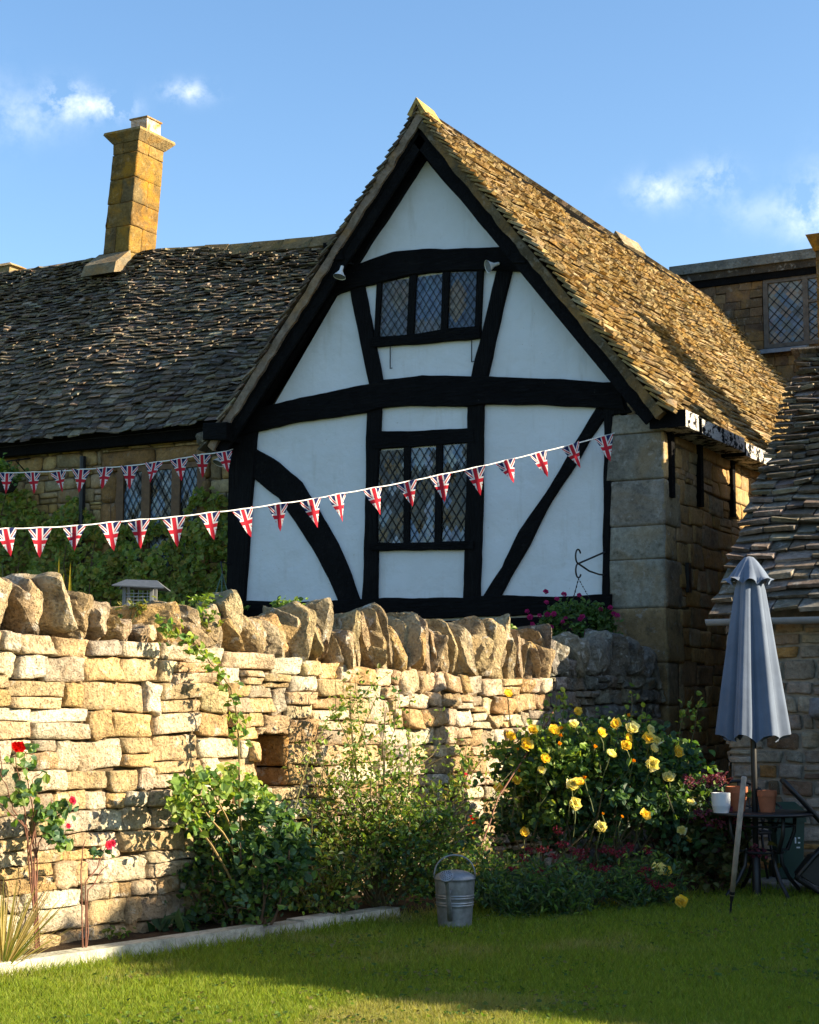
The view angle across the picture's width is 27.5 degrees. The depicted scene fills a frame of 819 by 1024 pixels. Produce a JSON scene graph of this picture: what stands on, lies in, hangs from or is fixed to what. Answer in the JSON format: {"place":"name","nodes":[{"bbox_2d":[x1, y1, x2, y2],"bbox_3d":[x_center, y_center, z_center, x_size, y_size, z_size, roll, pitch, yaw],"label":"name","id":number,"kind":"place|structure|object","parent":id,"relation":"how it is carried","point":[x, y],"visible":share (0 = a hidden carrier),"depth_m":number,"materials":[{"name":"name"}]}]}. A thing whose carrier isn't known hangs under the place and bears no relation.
{"place":"outdoors","nodes":[
{"label":"outdoors","id":0,"kind":"place"},
{"bbox_2d":[0,0,818,269],"label":"sky","id":1,"kind":"structure","parent":0,"point":[686,130],"materials":[{"name":"blue"}]},
{"bbox_2d":[0,852,818,1023],"bbox_3d":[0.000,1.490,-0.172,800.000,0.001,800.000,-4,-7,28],"label":"lawn","id":2,"kind":"structure","parent":0,"point":[638,857],"depth_m":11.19,"materials":[{"name":"green plant"}]},
{"bbox_2d":[58,562,70,590],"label":"iris plant","id":3,"kind":"object","parent":2,"relation":"on","point":[69,588],"visible":0.01,"depth_m":12.62,"materials":[{"name":"green plant"}]},
{"bbox_2d":[112,579,169,605],"bbox_3d":[-2.067,1.745,12.784,0.400,2.467,0.340,0,-7,0],"label":"bird table","id":4,"kind":"object","parent":2,"relation":"on","point":[151,586],"visible":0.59,"depth_m":12.81,"materials":[{"name":"grey wood"}]},
{"bbox_2d":[0,115,335,607],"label":"stone cottage","id":5,"kind":"structure","parent":2,"relation":"on","point":[131,345],"depth_m":24.41,"materials":[{"name":"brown stone"}]},
{"bbox_2d":[0,262,25,271],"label":"distant chimney","id":6,"kind":"object","parent":5,"relation":"on","point":[8,266],"visible":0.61,"depth_m":38.58,"materials":[{"name":"stone"}]},
{"bbox_2d":[0,453,29,495],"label":"hanging basket","id":7,"kind":"object","parent":5,"relation":"hanging from","point":[5,466],"visible":0.65,"depth_m":23.35,"materials":[{"name":"green metal"}]},
{"bbox_2d":[0,486,227,607],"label":"climbing creeper","id":8,"kind":"object","parent":5,"relation":"attached to","point":[36,565],"visible":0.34,"depth_m":22.74,"materials":[{"name":"green plant"}]},
{"bbox_2d":[115,461,207,573],"bbox_3d":[-3.371,0.082,22.742,1.521,1.457,0.100,-4,-7,28],"label":"window","id":9,"kind":"structure","parent":5,"relation":"in","point":[149,505],"depth_m":22.77,"materials":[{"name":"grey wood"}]},
{"bbox_2d":[0,906,399,978],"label":"kerb","id":10,"kind":"structure","parent":2,"relation":"on","point":[237,931],"depth_m":10.31,"materials":[{"name":"concrete"}]},
{"bbox_2d":[0,572,666,948],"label":"garden wall","id":11,"kind":"structure","parent":2,"relation":"on","point":[114,716],"depth_m":11.54,"materials":[{"name":"stone"}]},
{"bbox_2d":[115,599,147,621],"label":"wall plant","id":12,"kind":"object","parent":11,"relation":"on","point":[138,605],"depth_m":11.21,"materials":[{"name":"green plant"}]},
{"bbox_2d":[151,596,225,631],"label":"wall plant","id":13,"kind":"object","parent":11,"relation":"on","point":[201,609],"depth_m":11.58,"materials":[{"name":"green plant"}]},
{"bbox_2d":[187,593,222,605],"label":"wall plant","id":14,"kind":"object","parent":11,"relation":"on","point":[204,598],"depth_m":11.89,"materials":[{"name":"green plant"}]},
{"bbox_2d":[270,595,308,607],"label":"wall plant","id":15,"kind":"object","parent":11,"relation":"on","point":[274,603],"depth_m":12.72,"materials":[{"name":"green plant"}]},
{"bbox_2d":[23,869,715,968],"bbox_3d":[-0.463,2.835,11.790,2.068,0.085,7.050,-6,-9,41],"label":"flower bed","id":16,"kind":"object","parent":2,"relation":"on","point":[287,913],"visible":0.18,"depth_m":11.23,"materials":[{"name":"soil"}]},
{"bbox_2d":[0,876,73,964],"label":"dry grass tuft","id":17,"kind":"object","parent":16,"relation":"on","point":[8,952],"visible":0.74,"depth_m":9.40,"materials":[{"name":"yellow plant"}]},
{"bbox_2d":[0,741,78,948],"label":"rose bush","id":18,"kind":"object","parent":16,"relation":"on","point":[56,835],"visible":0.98,"depth_m":9.76,"materials":[{"name":"green plant"}]},
{"bbox_2d":[80,839,115,947],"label":"rose bush","id":19,"kind":"object","parent":16,"relation":"on","point":[94,852],"visible":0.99,"depth_m":9.89,"materials":[{"name":"green plant"}]},
{"bbox_2d":[102,925,135,939],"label":"ground plant","id":20,"kind":"object","parent":16,"relation":"on","point":[119,934],"visible":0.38,"depth_m":10.46,"materials":[{"name":"green plant"}]},
{"bbox_2d":[146,908,199,932],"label":"foxglove seedling","id":21,"kind":"object","parent":16,"relation":"on","point":[178,919],"visible":0.87,"depth_m":10.77,"materials":[{"name":"green plant"}]},
{"bbox_2d":[190,893,237,923],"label":"ground plant","id":22,"kind":"object","parent":16,"relation":"on","point":[218,917],"visible":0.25,"depth_m":11.21,"materials":[{"name":"green plant"}]},
{"bbox_2d":[154,613,349,936],"bbox_3d":[-0.930,1.770,11.312,2.057,2.116,1.054,5,-8,-38],"label":"climbing rose","id":23,"kind":"object","parent":16,"relation":"on","point":[242,886],"visible":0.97,"depth_m":10.99,"materials":[{"name":"green plant"}]},
{"bbox_2d":[272,886,324,911],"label":"ground plant","id":24,"kind":"object","parent":16,"relation":"on","point":[299,901],"visible":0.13,"depth_m":11.93,"materials":[{"name":"green plant"}]},
{"bbox_2d":[277,815,397,918],"bbox_3d":[-0.525,2.497,11.691,0.885,0.756,0.653,3,-7,-21],"label":"flowering shrub","id":25,"kind":"object","parent":16,"relation":"on","point":[332,897],"visible":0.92,"depth_m":11.66,"materials":[{"name":"green plant"}]},
{"bbox_2d":[361,828,413,893],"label":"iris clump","id":26,"kind":"object","parent":16,"relation":"on","point":[385,878],"visible":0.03,"depth_m":12.91,"materials":[{"name":"green plant"}]},
{"bbox_2d":[282,663,521,912],"bbox_3d":[-0.206,2.051,12.204,2.195,1.889,1.741,3,-7,-22],"label":"flowering shrub","id":27,"kind":"object","parent":16,"relation":"on","point":[401,841],"visible":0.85,"depth_m":12.13,"materials":[{"name":"green plant"}]},
{"bbox_2d":[393,857,459,897],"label":"ground plant","id":28,"kind":"object","parent":16,"relation":"on","point":[431,885],"visible":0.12,"depth_m":12.85,"materials":[{"name":"green plant"}]},
{"bbox_2d":[413,772,527,890],"bbox_3d":[0.448,2.523,13.002,0.841,0.991,0.768,5,-8,-34],"label":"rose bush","id":29,"kind":"object","parent":16,"relation":"on","point":[470,857],"visible":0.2,"depth_m":12.91,"materials":[{"name":"green plant"}]},
{"bbox_2d":[456,825,699,918],"bbox_3d":[1.306,2.629,12.276,1.917,0.629,1.198,1,-7,-10],"label":"valerian plant","id":30,"kind":"object","parent":16,"relation":"on","point":[560,890],"visible":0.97,"depth_m":12.28,"materials":[{"name":"green plant"}]},
{"bbox_2d":[458,682,749,907],"bbox_3d":[1.427,2.233,13.462,2.152,1.726,2.126,-4,-7,28],"label":"rose bush","id":31,"kind":"object","parent":16,"relation":"on","point":[574,763],"visible":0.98,"depth_m":13.50,"materials":[{"name":"green plant"}]},
{"bbox_2d":[643,770,780,892],"bbox_3d":[2.510,2.647,13.699,1.014,1.076,0.991,2,-7,-14],"label":"hydrangea","id":32,"kind":"object","parent":16,"relation":"on","point":[711,858],"visible":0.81,"depth_m":13.52,"materials":[{"name":"green plant"}]},
{"bbox_2d":[433,854,475,927],"bbox_3d":[0.262,2.577,11.371,0.283,0.481,0.483,-4,-7,28],"label":"bucket","id":33,"kind":"object","parent":2,"relation":"on","point":[454,894],"visible":0.98,"depth_m":11.34,"materials":[{"name":"silver metal"}]},
{"bbox_2d":[195,97,795,832],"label":"timber framed house","id":34,"kind":"structure","parent":2,"relation":"on","point":[419,341],"depth_m":19.34,"materials":[{"name":"paint"}]},
{"bbox_2d":[0,449,232,492],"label":"bunting","id":35,"kind":"object","parent":34,"relation":"hanging from","point":[130,471],"visible":1,"depth_m":20.63},
{"bbox_2d":[212,458,222,466],"bbox_3d":[-2.324,-0.682,20.623,0.153,0.248,0.205,-17,-18,68],"label":"wall lamp","id":36,"kind":"object","parent":34,"relation":"attached to","point":[217,462],"visible":0.54,"depth_m":20.62,"materials":[{"name":"grey metal"}]},
{"bbox_2d":[216,561,250,609],"bbox_3d":[-2.254,0.964,20.096,0.563,0.781,0.566,6,-9,-40],"label":"hanging basket","id":37,"kind":"object","parent":34,"relation":"hanging from","point":[244,607],"visible":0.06,"depth_m":20.11,"materials":[{"name":"black metal"}]},
{"bbox_2d":[0,433,614,557],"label":"bunting","id":38,"kind":"object","parent":34,"relation":"hanging from","point":[138,527],"visible":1,"depth_m":16.18},
{"bbox_2d":[333,262,353,279],"bbox_3d":[-0.759,-2.871,19.874,0.155,0.238,0.316,-10,-12,56],"label":"wall lamp","id":39,"kind":"object","parent":34,"relation":"attached to","point":[339,275],"visible":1,"depth_m":19.83,"materials":[{"name":"white metal"}]},
{"bbox_2d":[378,444,466,542],"bbox_3d":[0.167,-0.201,19.283,1.213,1.146,0.044,-4,-7,28],"label":"window","id":40,"kind":"structure","parent":34,"relation":"in","point":[432,512],"depth_m":19.29,"materials":[{"name":"black glass"}]},
{"bbox_2d":[374,270,483,336],"bbox_3d":[0.220,-2.416,19.507,1.431,0.747,0.050,-4,-7,28],"label":"window","id":41,"kind":"structure","parent":34,"relation":"in","point":[445,298],"depth_m":19.50,"materials":[{"name":"black glass"}]},
{"bbox_2d":[484,260,500,272],"bbox_3d":[0.952,-2.829,19.061,0.258,0.254,0.142,6,-9,-42],"label":"wall lamp","id":42,"kind":"object","parent":34,"relation":"attached to","point":[489,266],"visible":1,"depth_m":19.00,"materials":[{"name":"white metal"}]},
{"bbox_2d":[575,549,604,578],"bbox_3d":[1.924,0.560,17.835,0.023,0.330,0.625,-5,-8,36],"label":"wall bracket","id":43,"kind":"object","parent":34,"relation":"attached to","point":[579,564],"depth_m":17.69,"materials":[{"name":"black metal"}]},
{"bbox_2d":[525,579,623,637],"bbox_3d":[1.725,1.089,17.630,1.056,0.770,0.843,0,-7,0],"label":"hanging basket","id":44,"kind":"object","parent":43,"relation":"hanging from","point":[573,616],"visible":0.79,"depth_m":17.41,"materials":[{"name":"green metal"}]},
{"bbox_2d":[629,764,732,878],"bbox_3d":[2.213,2.601,14.508,1.301,1.200,0.870,4,-8,-32],"label":"purple shrub","id":45,"kind":"object","parent":2,"relation":"on","point":[705,800],"visible":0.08,"depth_m":14.37,"materials":[{"name":"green plant"}]},
{"bbox_2d":[729,776,746,913],"bbox_3d":[2.355,2.413,12.028,0.042,1.030,0.294,2,-7,-16],"label":"wooden stake","id":46,"kind":"object","parent":2,"relation":"on","point":[738,835],"visible":0.92,"depth_m":12.01,"materials":[{"name":"grey wood"}]},
{"bbox_2d":[715,556,790,894],"bbox_3d":[2.752,1.706,13.486,0.614,2.706,0.610,-4,-7,28],"label":"parasol","id":47,"kind":"object","parent":2,"relation":"on","point":[752,704],"visible":1,"depth_m":13.41,"materials":[{"name":"grey fabric"}]},
{"bbox_2d":[710,809,813,899],"bbox_3d":[2.826,2.728,13.375,0.830,0.661,0.830,-4,-7,28],"label":"garden table","id":48,"kind":"object","parent":2,"relation":"on","point":[782,814],"visible":0.85,"depth_m":13.27,"materials":[{"name":"black metal"}]},
{"bbox_2d":[711,792,729,812],"bbox_3d":[2.474,2.308,13.303,0.149,0.156,0.149,-4,-7,28],"label":"flower pot","id":49,"kind":"object","parent":48,"relation":"on","point":[720,802],"visible":1,"depth_m":13.24,"materials":[{"name":"white ceramic"}]},
{"bbox_2d":[725,786,747,810],"bbox_3d":[2.642,2.314,13.524,0.180,0.195,0.180,-4,-7,28],"label":"flower pot","id":50,"kind":"object","parent":48,"relation":"on","point":[734,791],"visible":0.71,"depth_m":13.46,"materials":[{"name":"ceramic"}]},
{"bbox_2d":[757,790,776,812],"bbox_3d":[2.855,2.309,13.373,0.157,0.171,0.157,-4,-7,28],"label":"flower pot","id":51,"kind":"object","parent":48,"relation":"on","point":[767,800],"visible":1,"depth_m":13.31,"materials":[{"name":"ceramic"}]},
{"bbox_2d":[705,233,818,869],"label":"stone outbuilding","id":52,"kind":"structure","parent":2,"relation":"on","point":[779,542],"depth_m":15.64,"materials":[{"name":"grey stone"}]},
{"bbox_2d":[669,248,818,391],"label":"tile hung wing","id":53,"kind":"structure","parent":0,"point":[767,304],"depth_m":28.96,"materials":[{"name":"brown tile"}]},
{"bbox_2d":[759,274,818,353],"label":"window","id":54,"kind":"structure","parent":53,"relation":"in","point":[796,329],"depth_m":28.81,"materials":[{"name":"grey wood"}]},
{"bbox_2d":[738,876,818,892],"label":"paving","id":55,"kind":"structure","parent":0,"point":[785,881],"depth_m":13.86,"materials":[{"name":"grey stone"}]},
{"bbox_2d":[707,779,782,883],"bbox_3d":[2.803,2.692,14.025,0.602,0.876,0.504,0,-7,0],"label":"garden chair","id":56,"kind":"object","parent":55,"relation":"on","point":[764,832],"visible":0.27,"depth_m":14.15,"materials":[{"name":"black metal"}]},
{"bbox_2d":[765,802,806,877],"bbox_3d":[3.224,2.832,14.354,0.310,0.668,0.449,0,-7,0],"label":"wheelie bin","id":57,"kind":"object","parent":55,"relation":"on","point":[793,857],"visible":0.64,"depth_m":14.18,"materials":[{"name":"black plastic"}]},
{"bbox_2d":[780,778,818,893],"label":"reclining chair","id":58,"kind":"object","parent":55,"relation":"on","point":[807,869],"visible":0.98,"depth_m":13.18,"materials":[{"name":"black metal"}]}
]}

